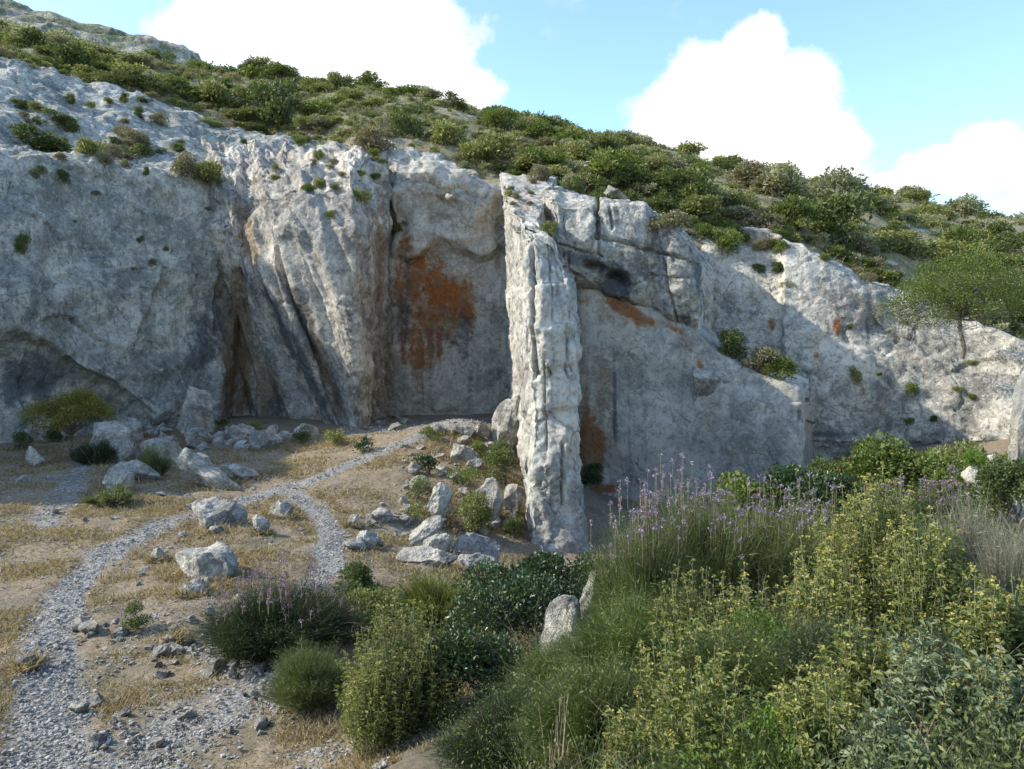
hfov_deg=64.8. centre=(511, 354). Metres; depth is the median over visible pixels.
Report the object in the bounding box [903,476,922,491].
shrub
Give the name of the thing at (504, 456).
shrub
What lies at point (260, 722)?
stone
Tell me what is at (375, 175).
scrub bush
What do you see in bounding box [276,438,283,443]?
stone
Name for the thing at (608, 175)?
scrub bush
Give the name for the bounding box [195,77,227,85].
scrub bush
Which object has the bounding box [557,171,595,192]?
scrub bush
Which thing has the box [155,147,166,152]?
scrub bush
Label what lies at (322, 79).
scrub bush
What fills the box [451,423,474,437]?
boulder
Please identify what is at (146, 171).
scrub bush
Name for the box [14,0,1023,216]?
sky
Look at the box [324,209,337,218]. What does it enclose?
scrub bush
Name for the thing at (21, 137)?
scrub bush
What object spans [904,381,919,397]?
scrub bush
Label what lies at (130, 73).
scrub bush
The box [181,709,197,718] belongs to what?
stone
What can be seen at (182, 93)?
scrub bush
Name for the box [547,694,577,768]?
grass clump
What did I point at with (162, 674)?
stone
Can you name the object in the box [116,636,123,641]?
stone
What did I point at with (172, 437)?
stone
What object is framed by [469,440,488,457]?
shrub
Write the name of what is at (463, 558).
boulder
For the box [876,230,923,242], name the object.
scrub bush
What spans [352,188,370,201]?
scrub bush
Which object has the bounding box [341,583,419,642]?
shrub
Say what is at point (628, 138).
scrub bush
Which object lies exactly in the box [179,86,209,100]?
scrub bush
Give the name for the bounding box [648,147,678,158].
scrub bush
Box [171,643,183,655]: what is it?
stone
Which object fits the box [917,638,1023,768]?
sage bush
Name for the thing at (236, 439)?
stone
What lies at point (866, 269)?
scrub bush
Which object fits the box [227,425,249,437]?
stone
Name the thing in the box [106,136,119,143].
scrub bush
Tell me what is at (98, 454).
shrub
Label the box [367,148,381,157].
scrub bush
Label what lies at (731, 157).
scrub bush
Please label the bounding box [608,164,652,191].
scrub bush
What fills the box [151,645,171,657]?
stone
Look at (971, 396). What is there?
scrub bush
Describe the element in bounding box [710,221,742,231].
scrub bush
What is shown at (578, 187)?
scrub bush
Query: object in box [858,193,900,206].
scrub bush
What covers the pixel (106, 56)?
scrub bush
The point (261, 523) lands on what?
boulder
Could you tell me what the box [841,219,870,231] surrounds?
scrub bush
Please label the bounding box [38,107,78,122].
scrub bush
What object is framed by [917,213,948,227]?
scrub bush
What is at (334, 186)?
scrub bush
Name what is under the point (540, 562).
mastic shrub
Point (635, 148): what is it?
scrub bush
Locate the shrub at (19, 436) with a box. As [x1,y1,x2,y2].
[9,430,33,449]
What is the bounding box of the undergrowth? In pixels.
[399,510,1023,768]
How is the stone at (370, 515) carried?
on the ground at (388, 477)
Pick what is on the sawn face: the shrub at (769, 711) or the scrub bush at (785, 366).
the scrub bush at (785, 366)
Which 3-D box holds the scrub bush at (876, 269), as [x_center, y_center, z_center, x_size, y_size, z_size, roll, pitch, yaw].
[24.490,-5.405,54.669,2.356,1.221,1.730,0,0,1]
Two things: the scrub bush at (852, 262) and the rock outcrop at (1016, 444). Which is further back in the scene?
the scrub bush at (852, 262)
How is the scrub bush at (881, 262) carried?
on the hillside
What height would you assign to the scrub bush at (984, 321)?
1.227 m
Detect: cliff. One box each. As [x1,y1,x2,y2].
[0,57,320,443]
[684,226,1023,459]
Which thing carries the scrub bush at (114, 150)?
on the cliff at (146, 344)
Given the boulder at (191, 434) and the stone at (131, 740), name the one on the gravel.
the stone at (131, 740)
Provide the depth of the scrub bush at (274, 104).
76.81 m
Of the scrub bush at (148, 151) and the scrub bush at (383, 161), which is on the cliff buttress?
the scrub bush at (383, 161)
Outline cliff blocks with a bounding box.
[539,186,714,328]
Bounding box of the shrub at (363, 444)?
[351,434,373,452]
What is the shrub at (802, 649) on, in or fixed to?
on the ground at (388, 477)
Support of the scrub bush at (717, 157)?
on the hillside
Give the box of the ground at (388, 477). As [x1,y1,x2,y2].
[0,413,1023,768]
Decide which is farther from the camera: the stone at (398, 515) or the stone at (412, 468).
the stone at (412, 468)
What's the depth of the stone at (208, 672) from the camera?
12.55 m
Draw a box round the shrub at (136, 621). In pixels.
[116,599,154,630]
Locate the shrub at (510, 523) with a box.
[502,514,523,537]
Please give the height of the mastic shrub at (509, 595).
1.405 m
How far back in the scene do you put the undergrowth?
3.48 m
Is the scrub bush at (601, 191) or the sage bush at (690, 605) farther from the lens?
the scrub bush at (601, 191)
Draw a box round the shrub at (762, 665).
[617,609,818,730]
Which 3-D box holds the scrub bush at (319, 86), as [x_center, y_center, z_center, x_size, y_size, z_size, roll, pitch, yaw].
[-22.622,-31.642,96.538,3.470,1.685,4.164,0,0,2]
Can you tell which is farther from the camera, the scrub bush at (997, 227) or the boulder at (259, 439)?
the scrub bush at (997, 227)
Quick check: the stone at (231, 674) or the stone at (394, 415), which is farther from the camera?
the stone at (394, 415)
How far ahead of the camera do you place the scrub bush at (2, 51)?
69.95 m
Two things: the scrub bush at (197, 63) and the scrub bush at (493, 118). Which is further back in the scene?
the scrub bush at (197, 63)
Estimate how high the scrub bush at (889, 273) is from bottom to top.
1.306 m
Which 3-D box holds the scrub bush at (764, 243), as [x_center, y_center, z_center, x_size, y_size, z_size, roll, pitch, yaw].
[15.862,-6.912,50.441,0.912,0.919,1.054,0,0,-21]
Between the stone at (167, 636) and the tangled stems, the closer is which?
the tangled stems
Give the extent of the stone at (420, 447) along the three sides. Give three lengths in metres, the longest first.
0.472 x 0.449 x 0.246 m
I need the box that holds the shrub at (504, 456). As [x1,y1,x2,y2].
[481,439,519,484]
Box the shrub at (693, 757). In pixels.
[635,696,843,768]
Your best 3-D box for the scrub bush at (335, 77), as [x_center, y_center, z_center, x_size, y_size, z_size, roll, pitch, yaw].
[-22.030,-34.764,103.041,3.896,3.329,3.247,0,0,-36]
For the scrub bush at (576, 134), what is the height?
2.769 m
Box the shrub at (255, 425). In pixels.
[244,421,264,429]
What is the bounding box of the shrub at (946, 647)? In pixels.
[887,617,1022,694]
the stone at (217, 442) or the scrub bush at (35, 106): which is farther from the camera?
the scrub bush at (35, 106)
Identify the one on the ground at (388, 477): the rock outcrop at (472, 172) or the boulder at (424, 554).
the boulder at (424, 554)
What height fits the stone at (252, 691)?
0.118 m
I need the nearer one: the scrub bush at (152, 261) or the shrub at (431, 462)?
the shrub at (431, 462)
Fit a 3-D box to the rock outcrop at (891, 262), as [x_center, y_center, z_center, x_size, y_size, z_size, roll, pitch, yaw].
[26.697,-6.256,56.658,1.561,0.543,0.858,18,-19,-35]
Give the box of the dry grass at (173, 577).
[0,423,536,768]
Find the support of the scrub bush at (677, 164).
on the hillside
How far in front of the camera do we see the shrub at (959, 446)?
27.28 m
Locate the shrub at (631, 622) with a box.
[532,565,726,698]
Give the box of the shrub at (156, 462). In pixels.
[138,443,175,475]
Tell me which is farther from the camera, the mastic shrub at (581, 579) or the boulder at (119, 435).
the boulder at (119, 435)
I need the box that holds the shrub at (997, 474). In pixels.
[972,456,1023,537]
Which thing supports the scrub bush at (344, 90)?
on the hillside
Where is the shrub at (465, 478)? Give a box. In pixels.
[444,464,483,486]
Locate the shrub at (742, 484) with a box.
[707,469,788,543]
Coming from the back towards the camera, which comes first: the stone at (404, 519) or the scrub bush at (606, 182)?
the scrub bush at (606, 182)
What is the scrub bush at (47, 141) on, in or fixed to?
on the cliff at (146, 344)
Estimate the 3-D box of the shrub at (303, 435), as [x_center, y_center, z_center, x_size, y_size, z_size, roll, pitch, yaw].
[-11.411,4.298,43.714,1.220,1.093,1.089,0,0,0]
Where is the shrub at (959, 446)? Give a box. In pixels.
[928,438,1003,460]
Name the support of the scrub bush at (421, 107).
on the hillside
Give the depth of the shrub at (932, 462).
18.84 m
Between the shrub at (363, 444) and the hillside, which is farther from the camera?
the hillside
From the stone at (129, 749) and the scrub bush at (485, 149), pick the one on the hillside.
the scrub bush at (485, 149)
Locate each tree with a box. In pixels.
[16,387,116,455]
[869,240,1023,362]
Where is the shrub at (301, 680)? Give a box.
[251,630,353,716]
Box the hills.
[0,0,204,66]
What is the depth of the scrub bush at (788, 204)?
56.44 m
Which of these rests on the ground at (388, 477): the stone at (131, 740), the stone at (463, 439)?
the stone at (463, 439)
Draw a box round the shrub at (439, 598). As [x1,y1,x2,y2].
[393,561,483,630]
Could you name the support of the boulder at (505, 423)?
on the ground at (388, 477)
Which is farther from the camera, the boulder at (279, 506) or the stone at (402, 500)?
the stone at (402, 500)
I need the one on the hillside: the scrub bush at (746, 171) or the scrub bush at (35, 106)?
the scrub bush at (746, 171)
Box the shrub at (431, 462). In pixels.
[411,452,439,473]
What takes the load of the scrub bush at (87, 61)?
on the hillside
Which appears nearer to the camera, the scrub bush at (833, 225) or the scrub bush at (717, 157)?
the scrub bush at (833, 225)
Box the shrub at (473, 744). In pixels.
[415,669,567,768]
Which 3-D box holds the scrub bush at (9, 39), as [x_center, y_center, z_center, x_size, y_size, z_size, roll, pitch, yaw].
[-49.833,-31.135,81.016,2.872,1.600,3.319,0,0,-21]
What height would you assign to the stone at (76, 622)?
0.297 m
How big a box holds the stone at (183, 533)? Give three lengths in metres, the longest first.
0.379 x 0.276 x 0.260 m
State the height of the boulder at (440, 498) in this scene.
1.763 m
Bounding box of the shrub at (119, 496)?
[73,481,137,507]
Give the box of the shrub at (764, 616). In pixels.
[725,602,799,653]
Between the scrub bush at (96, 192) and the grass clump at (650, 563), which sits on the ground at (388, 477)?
the grass clump at (650, 563)
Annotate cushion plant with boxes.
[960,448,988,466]
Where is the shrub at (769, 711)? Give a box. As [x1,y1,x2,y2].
[740,701,845,768]
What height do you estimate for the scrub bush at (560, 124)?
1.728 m
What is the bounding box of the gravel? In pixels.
[0,417,529,768]
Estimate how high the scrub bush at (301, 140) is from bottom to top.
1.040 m
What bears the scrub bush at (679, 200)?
on the hillside
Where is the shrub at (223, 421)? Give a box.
[215,419,230,428]
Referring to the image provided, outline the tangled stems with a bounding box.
[391,482,1023,768]
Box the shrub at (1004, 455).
[996,451,1009,492]
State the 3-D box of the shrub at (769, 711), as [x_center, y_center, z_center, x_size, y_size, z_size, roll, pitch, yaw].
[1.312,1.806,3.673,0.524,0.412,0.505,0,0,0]
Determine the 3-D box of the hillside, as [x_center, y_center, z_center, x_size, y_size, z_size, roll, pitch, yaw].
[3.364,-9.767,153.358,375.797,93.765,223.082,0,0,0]
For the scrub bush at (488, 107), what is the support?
on the hillside
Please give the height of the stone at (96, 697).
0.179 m
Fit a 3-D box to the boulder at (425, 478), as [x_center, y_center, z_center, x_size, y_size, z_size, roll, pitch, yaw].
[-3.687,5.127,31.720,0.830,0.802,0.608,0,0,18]
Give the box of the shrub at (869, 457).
[824,429,928,499]
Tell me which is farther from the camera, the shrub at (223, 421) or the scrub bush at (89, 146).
the scrub bush at (89, 146)
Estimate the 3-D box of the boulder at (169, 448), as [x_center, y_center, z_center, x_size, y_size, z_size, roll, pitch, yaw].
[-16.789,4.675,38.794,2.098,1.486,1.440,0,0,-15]
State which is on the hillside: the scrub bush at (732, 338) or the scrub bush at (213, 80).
the scrub bush at (213, 80)
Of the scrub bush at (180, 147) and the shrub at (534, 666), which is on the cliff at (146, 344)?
the scrub bush at (180, 147)
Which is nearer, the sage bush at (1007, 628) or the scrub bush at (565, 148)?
the sage bush at (1007, 628)
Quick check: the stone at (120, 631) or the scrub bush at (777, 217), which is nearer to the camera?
the stone at (120, 631)
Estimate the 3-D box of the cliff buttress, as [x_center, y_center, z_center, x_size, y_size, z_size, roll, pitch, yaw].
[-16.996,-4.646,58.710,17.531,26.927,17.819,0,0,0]
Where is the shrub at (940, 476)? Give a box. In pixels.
[926,468,1001,510]
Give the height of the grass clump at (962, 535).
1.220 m
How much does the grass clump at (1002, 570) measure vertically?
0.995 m
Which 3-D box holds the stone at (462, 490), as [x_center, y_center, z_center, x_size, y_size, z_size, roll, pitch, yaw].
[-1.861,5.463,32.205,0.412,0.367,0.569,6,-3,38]
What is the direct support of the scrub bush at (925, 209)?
on the hillside
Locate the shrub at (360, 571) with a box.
[332,559,385,610]
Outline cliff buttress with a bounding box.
[201,136,397,426]
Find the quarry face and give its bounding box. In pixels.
[385,147,509,414]
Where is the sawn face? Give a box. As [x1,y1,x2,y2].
[577,288,816,502]
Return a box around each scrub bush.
[0,18,12,31]
[0,31,16,37]
[0,33,30,47]
[0,46,9,58]
[5,121,73,152]
[12,128,30,141]
[13,232,31,254]
[15,99,28,108]
[16,26,49,46]
[18,111,29,117]
[25,101,47,111]
[28,165,47,179]
[30,115,47,124]
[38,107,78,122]
[42,33,77,45]
[42,39,84,57]
[48,40,91,66]
[53,152,70,160]
[56,115,81,132]
[56,169,70,184]
[65,93,75,104]
[66,64,96,74]
[72,70,113,83]
[73,136,109,156]
[75,64,110,74]
[81,55,104,63]
[82,42,119,58]
[84,46,105,60]
[84,101,96,107]
[90,60,120,74]
[90,190,101,196]
[93,69,122,87]
[98,153,115,166]
[100,52,121,67]
[102,97,113,103]
[102,143,124,159]
[106,58,179,90]
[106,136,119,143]
[111,125,132,135]
[113,127,153,148]
[114,141,162,159]
[115,50,157,67]
[118,92,130,100]
[118,118,130,123]
[118,159,130,167]
[132,142,146,155]
[133,105,144,119]
[136,95,153,102]
[136,235,143,243]
[140,81,172,97]
[141,47,178,60]
[143,91,159,98]
[143,167,148,174]
[148,111,171,126]
[148,258,156,264]
[152,73,193,88]
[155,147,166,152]
[169,142,184,151]
[170,151,199,180]
[176,90,191,99]
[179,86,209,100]
[183,59,204,67]
[185,68,210,73]
[188,65,212,74]
[188,95,212,103]
[188,160,229,185]
[194,69,210,77]
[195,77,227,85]
[195,79,246,109]
[196,78,226,89]
[197,117,224,127]
[208,94,252,106]
[218,81,239,89]
[222,105,263,121]
[235,59,263,69]
[236,87,251,96]
[239,138,247,144]
[241,76,297,127]
[246,55,282,75]
[246,79,268,89]
[257,91,300,110]
[263,61,294,77]
[269,174,279,179]
[273,67,300,77]
[281,133,313,139]
[290,114,314,130]
[294,136,306,146]
[296,99,340,117]
[299,76,331,92]
[300,135,312,142]
[301,182,316,192]
[306,94,328,105]
[306,113,332,127]
[308,82,333,93]
[313,149,324,159]
[313,177,324,187]
[316,77,334,90]
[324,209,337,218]
[325,164,334,170]
[326,70,353,90]
[328,158,337,164]
[329,182,340,190]
[333,86,366,98]
[338,171,346,176]
[349,123,396,151]
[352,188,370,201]
[357,170,366,176]
[360,97,388,108]
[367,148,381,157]
[369,173,381,179]
[371,156,386,163]
[387,109,424,138]
[391,217,409,232]
[395,84,422,96]
[404,103,436,114]
[412,85,443,97]
[423,118,466,144]
[436,90,469,111]
[455,131,519,163]
[480,104,509,113]
[480,106,519,129]
[497,117,538,130]
[504,152,556,174]
[504,169,526,175]
[505,189,512,196]
[512,138,533,146]
[512,192,521,198]
[513,145,569,170]
[521,119,559,136]
[525,163,551,180]
[525,200,535,204]
[527,178,537,183]
[529,164,573,180]
[533,126,558,139]
[535,136,558,146]
[537,131,571,140]
[539,221,558,236]
[543,367,552,377]
[546,115,565,127]
[547,138,591,159]
[552,134,575,147]
[554,127,596,149]
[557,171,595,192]
[558,137,591,150]
[559,175,586,193]
[560,158,586,172]
[562,122,585,133]
[571,147,599,161]
[575,158,631,178]
[581,462,603,485]
[584,146,654,182]
[588,133,628,154]
[588,171,620,189]
[588,186,635,208]
[599,171,613,180]
[601,129,618,136]
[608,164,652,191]
[612,131,640,147]
[614,181,627,190]
[619,129,644,136]
[626,144,645,156]
[626,168,679,191]
[630,153,674,175]
[638,155,673,171]
[639,134,654,145]
[643,196,675,212]
[645,182,686,195]
[647,209,693,234]
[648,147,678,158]
[649,164,723,198]
[649,188,668,199]
[650,139,672,150]
[650,197,679,213]
[654,191,674,201]
[664,155,690,170]
[669,193,724,218]
[672,193,700,204]
[680,214,700,228]
[688,205,716,217]
[694,222,712,240]
[698,186,732,203]
[701,165,727,174]
[702,226,745,257]
[706,182,730,196]
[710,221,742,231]
[711,155,726,162]
[711,158,741,171]
[717,328,749,360]
[720,204,755,220]
[723,159,775,187]
[724,187,759,207]
[725,153,750,162]
[725,200,758,210]
[729,158,750,165]
[729,223,745,238]
[735,205,757,222]
[737,210,786,234]
[738,345,784,372]
[747,214,773,226]
[748,175,774,192]
[750,238,772,250]
[752,262,766,272]
[757,237,771,249]
[758,160,810,197]
[760,355,799,380]
[763,213,785,225]
[765,192,825,230]
[765,237,777,246]
[770,261,783,272]
[771,239,789,255]
[775,184,798,195]
[779,280,795,287]
[781,230,791,238]
[797,185,811,193]
[805,165,881,202]
[806,186,888,241]
[818,252,830,261]
[824,245,850,259]
[828,230,876,252]
[840,252,858,264]
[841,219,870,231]
[845,257,859,266]
[849,365,862,386]
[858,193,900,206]
[858,266,872,273]
[859,267,891,281]
[861,256,878,267]
[861,272,877,282]
[868,255,888,268]
[871,220,902,232]
[874,205,898,216]
[875,267,901,281]
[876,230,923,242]
[877,232,939,260]
[893,185,928,198]
[899,188,934,203]
[900,202,945,219]
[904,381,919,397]
[904,417,913,424]
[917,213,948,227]
[926,232,984,255]
[929,239,996,265]
[930,415,937,421]
[936,223,981,251]
[937,210,957,220]
[941,192,980,218]
[943,263,983,276]
[951,386,963,391]
[961,299,1010,320]
[966,394,976,400]
[967,360,979,365]
[968,315,993,325]
[971,251,1023,268]
[972,198,987,210]
[983,230,1023,253]
[983,284,1012,308]
[984,220,1016,237]
[984,235,1022,250]
[992,315,1023,331]
[1002,252,1023,268]
[1006,284,1023,321]
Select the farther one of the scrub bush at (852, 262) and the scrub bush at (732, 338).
the scrub bush at (852, 262)
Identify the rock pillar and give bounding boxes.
[499,172,591,552]
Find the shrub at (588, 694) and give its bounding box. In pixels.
[496,632,661,768]
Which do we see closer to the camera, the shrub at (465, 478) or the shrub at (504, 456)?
the shrub at (465, 478)
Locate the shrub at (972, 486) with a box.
[954,481,1010,527]
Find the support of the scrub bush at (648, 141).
on the hillside
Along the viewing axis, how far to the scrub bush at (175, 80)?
79.15 m
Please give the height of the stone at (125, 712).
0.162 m
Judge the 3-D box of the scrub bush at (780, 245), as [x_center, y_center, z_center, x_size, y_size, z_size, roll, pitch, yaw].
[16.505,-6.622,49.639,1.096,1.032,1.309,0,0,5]
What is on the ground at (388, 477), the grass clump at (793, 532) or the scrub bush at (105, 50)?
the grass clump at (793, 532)
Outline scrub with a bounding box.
[0,19,1023,340]
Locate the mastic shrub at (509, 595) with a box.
[435,555,564,649]
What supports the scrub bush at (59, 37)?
on the hillside
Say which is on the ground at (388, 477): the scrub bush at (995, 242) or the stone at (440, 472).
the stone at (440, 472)
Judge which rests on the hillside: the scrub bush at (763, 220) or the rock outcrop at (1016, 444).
the scrub bush at (763, 220)
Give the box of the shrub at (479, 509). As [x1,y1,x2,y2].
[452,489,495,533]
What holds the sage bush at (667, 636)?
on the ground at (388, 477)
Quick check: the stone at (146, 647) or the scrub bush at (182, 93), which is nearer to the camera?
the stone at (146, 647)
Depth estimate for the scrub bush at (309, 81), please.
97.01 m
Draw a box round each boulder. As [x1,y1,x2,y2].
[16,653,36,667]
[24,405,71,441]
[25,446,44,466]
[68,701,89,713]
[89,420,139,462]
[102,469,133,490]
[107,459,159,480]
[118,416,143,440]
[140,437,182,461]
[150,547,168,561]
[175,541,238,578]
[176,447,239,488]
[177,386,214,432]
[179,579,209,594]
[184,427,207,442]
[191,497,247,529]
[219,463,261,480]
[249,430,276,450]
[252,514,270,533]
[269,499,294,518]
[347,514,359,526]
[396,545,457,568]
[408,515,442,545]
[409,475,429,490]
[423,533,452,552]
[427,482,453,517]
[431,422,443,431]
[449,532,501,558]
[450,443,479,463]
[450,552,501,577]
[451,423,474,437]
[465,457,483,468]
[475,477,503,520]
[476,420,489,437]
[491,395,520,450]
[503,484,522,517]
[539,595,583,655]
[579,571,605,631]
[961,454,996,483]
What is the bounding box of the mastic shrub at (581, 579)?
[566,549,610,594]
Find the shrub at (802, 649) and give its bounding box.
[756,604,966,705]
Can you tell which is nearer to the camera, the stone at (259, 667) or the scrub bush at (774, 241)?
the stone at (259, 667)
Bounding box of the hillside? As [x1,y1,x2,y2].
[4,33,1023,333]
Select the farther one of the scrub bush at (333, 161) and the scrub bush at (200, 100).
the scrub bush at (200, 100)
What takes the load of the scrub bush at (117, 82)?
on the hillside
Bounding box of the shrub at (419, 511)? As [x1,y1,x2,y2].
[401,499,427,519]
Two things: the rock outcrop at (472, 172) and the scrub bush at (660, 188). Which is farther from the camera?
the rock outcrop at (472, 172)
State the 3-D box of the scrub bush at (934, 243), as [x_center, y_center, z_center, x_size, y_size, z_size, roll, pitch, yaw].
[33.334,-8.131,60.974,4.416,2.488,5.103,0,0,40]
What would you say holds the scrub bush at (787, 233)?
on the hillside
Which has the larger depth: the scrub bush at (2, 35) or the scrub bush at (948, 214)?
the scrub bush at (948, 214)
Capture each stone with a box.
[15,475,32,482]
[70,617,89,630]
[78,619,101,633]
[84,733,107,751]
[86,631,95,637]
[90,692,105,707]
[99,743,108,749]
[108,516,118,519]
[109,716,116,725]
[110,618,119,624]
[110,627,130,638]
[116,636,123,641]
[120,708,130,716]
[125,746,132,751]
[126,737,137,744]
[129,730,138,735]
[136,572,146,576]
[139,566,151,570]
[143,644,153,650]
[146,428,159,434]
[150,736,164,747]
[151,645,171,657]
[153,670,170,678]
[154,661,162,667]
[155,422,165,428]
[156,492,168,495]
[159,427,172,432]
[162,634,177,642]
[167,435,174,440]
[168,660,178,664]
[169,624,180,632]
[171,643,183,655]
[176,531,188,537]
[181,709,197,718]
[182,614,195,622]
[183,637,193,645]
[185,437,208,448]
[196,444,210,451]
[198,668,214,680]
[202,725,211,731]
[203,605,214,614]
[207,435,213,441]
[207,525,223,533]
[209,657,226,673]
[211,439,222,445]
[215,431,226,438]
[222,725,233,733]
[223,426,228,434]
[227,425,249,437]
[227,669,236,678]
[228,438,234,445]
[230,662,239,669]
[233,437,244,443]
[233,439,248,448]
[237,423,254,429]
[241,443,248,449]
[249,689,259,697]
[252,661,266,672]
[254,716,269,730]
[257,729,266,735]
[265,750,274,755]
[267,424,278,433]
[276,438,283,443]
[278,431,291,438]
[293,423,319,435]
[342,537,366,549]
[356,530,376,548]
[364,513,374,517]
[366,520,375,526]
[372,507,392,521]
[374,533,380,546]
[388,422,404,430]
[391,412,401,418]
[392,531,400,536]
[393,512,405,517]
[398,496,408,504]
[398,514,411,524]
[399,443,407,447]
[400,418,408,423]
[404,462,422,475]
[408,518,414,525]
[416,445,425,449]
[435,453,444,458]
[435,470,447,475]
[436,463,449,470]
[449,472,462,481]
[457,435,469,444]
[458,487,468,494]
[477,525,487,534]
[483,441,493,448]
[488,517,500,528]
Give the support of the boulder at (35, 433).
on the ground at (388, 477)
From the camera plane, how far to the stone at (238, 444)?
42.53 m
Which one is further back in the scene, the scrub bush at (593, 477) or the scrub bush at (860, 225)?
the scrub bush at (860, 225)
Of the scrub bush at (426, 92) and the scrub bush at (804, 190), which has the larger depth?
the scrub bush at (426, 92)
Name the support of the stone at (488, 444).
on the ground at (388, 477)
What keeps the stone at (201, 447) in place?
on the ground at (388, 477)
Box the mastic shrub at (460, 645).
[417,624,527,705]
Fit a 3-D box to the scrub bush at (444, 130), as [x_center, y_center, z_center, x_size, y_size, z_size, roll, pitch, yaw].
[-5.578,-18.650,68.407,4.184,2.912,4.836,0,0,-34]
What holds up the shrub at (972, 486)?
on the ground at (388, 477)
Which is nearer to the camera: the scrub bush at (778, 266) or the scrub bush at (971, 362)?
the scrub bush at (971, 362)
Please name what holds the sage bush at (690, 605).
on the ground at (388, 477)
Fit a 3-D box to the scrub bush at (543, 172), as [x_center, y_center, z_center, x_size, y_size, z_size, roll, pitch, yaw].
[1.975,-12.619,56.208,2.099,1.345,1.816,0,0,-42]
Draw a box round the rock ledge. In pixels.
[692,340,809,401]
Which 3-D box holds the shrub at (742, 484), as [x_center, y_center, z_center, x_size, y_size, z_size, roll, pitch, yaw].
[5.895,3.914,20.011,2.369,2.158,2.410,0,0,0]
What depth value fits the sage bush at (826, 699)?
3.66 m
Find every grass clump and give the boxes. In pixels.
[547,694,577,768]
[568,473,720,628]
[600,452,824,622]
[734,471,845,608]
[904,710,934,759]
[918,480,1023,613]
[966,518,1023,617]
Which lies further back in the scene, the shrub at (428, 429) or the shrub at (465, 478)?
the shrub at (428, 429)
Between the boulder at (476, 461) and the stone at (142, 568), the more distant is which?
the boulder at (476, 461)
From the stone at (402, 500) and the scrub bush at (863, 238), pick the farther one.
the scrub bush at (863, 238)
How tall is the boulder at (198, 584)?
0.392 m
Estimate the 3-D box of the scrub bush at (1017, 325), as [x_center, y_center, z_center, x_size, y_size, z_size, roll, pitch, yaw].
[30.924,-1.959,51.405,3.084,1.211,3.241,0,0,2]
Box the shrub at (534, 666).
[495,623,611,698]
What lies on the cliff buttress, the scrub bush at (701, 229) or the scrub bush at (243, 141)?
the scrub bush at (243, 141)
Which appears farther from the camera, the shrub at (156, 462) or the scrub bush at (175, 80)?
the scrub bush at (175, 80)
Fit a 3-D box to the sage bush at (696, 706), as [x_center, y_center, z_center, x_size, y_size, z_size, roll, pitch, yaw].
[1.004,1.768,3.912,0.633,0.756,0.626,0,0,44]
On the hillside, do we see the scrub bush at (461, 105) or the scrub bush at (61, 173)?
the scrub bush at (461, 105)
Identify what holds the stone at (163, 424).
on the ground at (388, 477)
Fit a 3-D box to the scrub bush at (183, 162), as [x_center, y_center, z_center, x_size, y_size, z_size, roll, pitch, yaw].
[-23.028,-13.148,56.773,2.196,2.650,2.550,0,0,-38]
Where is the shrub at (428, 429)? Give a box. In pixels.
[418,425,444,439]
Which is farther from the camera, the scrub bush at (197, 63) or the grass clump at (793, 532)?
the scrub bush at (197, 63)
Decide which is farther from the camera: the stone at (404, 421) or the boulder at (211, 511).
the stone at (404, 421)
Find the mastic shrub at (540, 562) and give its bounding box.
[489,546,581,632]
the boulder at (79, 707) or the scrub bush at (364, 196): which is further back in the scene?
the scrub bush at (364, 196)
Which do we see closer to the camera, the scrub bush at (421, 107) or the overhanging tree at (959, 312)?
the overhanging tree at (959, 312)
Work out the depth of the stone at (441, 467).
34.15 m
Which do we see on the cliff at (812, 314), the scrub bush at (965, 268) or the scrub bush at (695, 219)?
the scrub bush at (695, 219)
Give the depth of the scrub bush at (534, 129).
74.17 m
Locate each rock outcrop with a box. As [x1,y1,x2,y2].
[295,124,308,130]
[467,169,478,176]
[604,185,627,199]
[741,226,781,243]
[885,259,897,267]
[1008,369,1023,518]
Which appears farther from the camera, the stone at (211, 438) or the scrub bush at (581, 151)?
the scrub bush at (581, 151)
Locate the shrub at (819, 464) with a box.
[806,455,846,473]
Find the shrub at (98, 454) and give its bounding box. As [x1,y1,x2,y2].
[65,435,121,465]
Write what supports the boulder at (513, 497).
on the ground at (388, 477)
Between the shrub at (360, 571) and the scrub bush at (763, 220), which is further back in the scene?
the scrub bush at (763, 220)
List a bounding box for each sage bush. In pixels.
[333,597,468,743]
[336,640,414,759]
[593,697,674,768]
[628,615,754,745]
[642,638,780,768]
[645,558,735,678]
[698,562,784,647]
[760,659,877,768]
[770,530,870,647]
[795,462,935,645]
[805,614,913,728]
[836,701,934,768]
[867,505,989,652]
[871,619,985,757]
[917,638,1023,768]
[934,568,1023,697]
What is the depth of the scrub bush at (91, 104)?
65.66 m
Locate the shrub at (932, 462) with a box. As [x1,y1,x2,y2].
[903,447,967,508]
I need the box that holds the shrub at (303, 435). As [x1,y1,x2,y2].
[291,425,311,442]
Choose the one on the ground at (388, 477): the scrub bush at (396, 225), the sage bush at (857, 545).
the sage bush at (857, 545)
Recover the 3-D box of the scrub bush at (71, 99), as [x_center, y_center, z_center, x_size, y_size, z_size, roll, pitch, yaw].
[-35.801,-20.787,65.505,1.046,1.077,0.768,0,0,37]
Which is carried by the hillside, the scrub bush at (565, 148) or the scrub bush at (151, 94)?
the scrub bush at (565, 148)
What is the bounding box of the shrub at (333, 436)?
[322,428,346,444]
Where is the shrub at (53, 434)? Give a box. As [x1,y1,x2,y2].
[42,423,63,441]
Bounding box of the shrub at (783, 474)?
[760,460,834,537]
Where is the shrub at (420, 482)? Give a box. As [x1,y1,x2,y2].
[403,474,430,501]
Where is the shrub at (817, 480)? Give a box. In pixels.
[783,468,882,539]
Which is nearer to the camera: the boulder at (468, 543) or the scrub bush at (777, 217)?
the boulder at (468, 543)

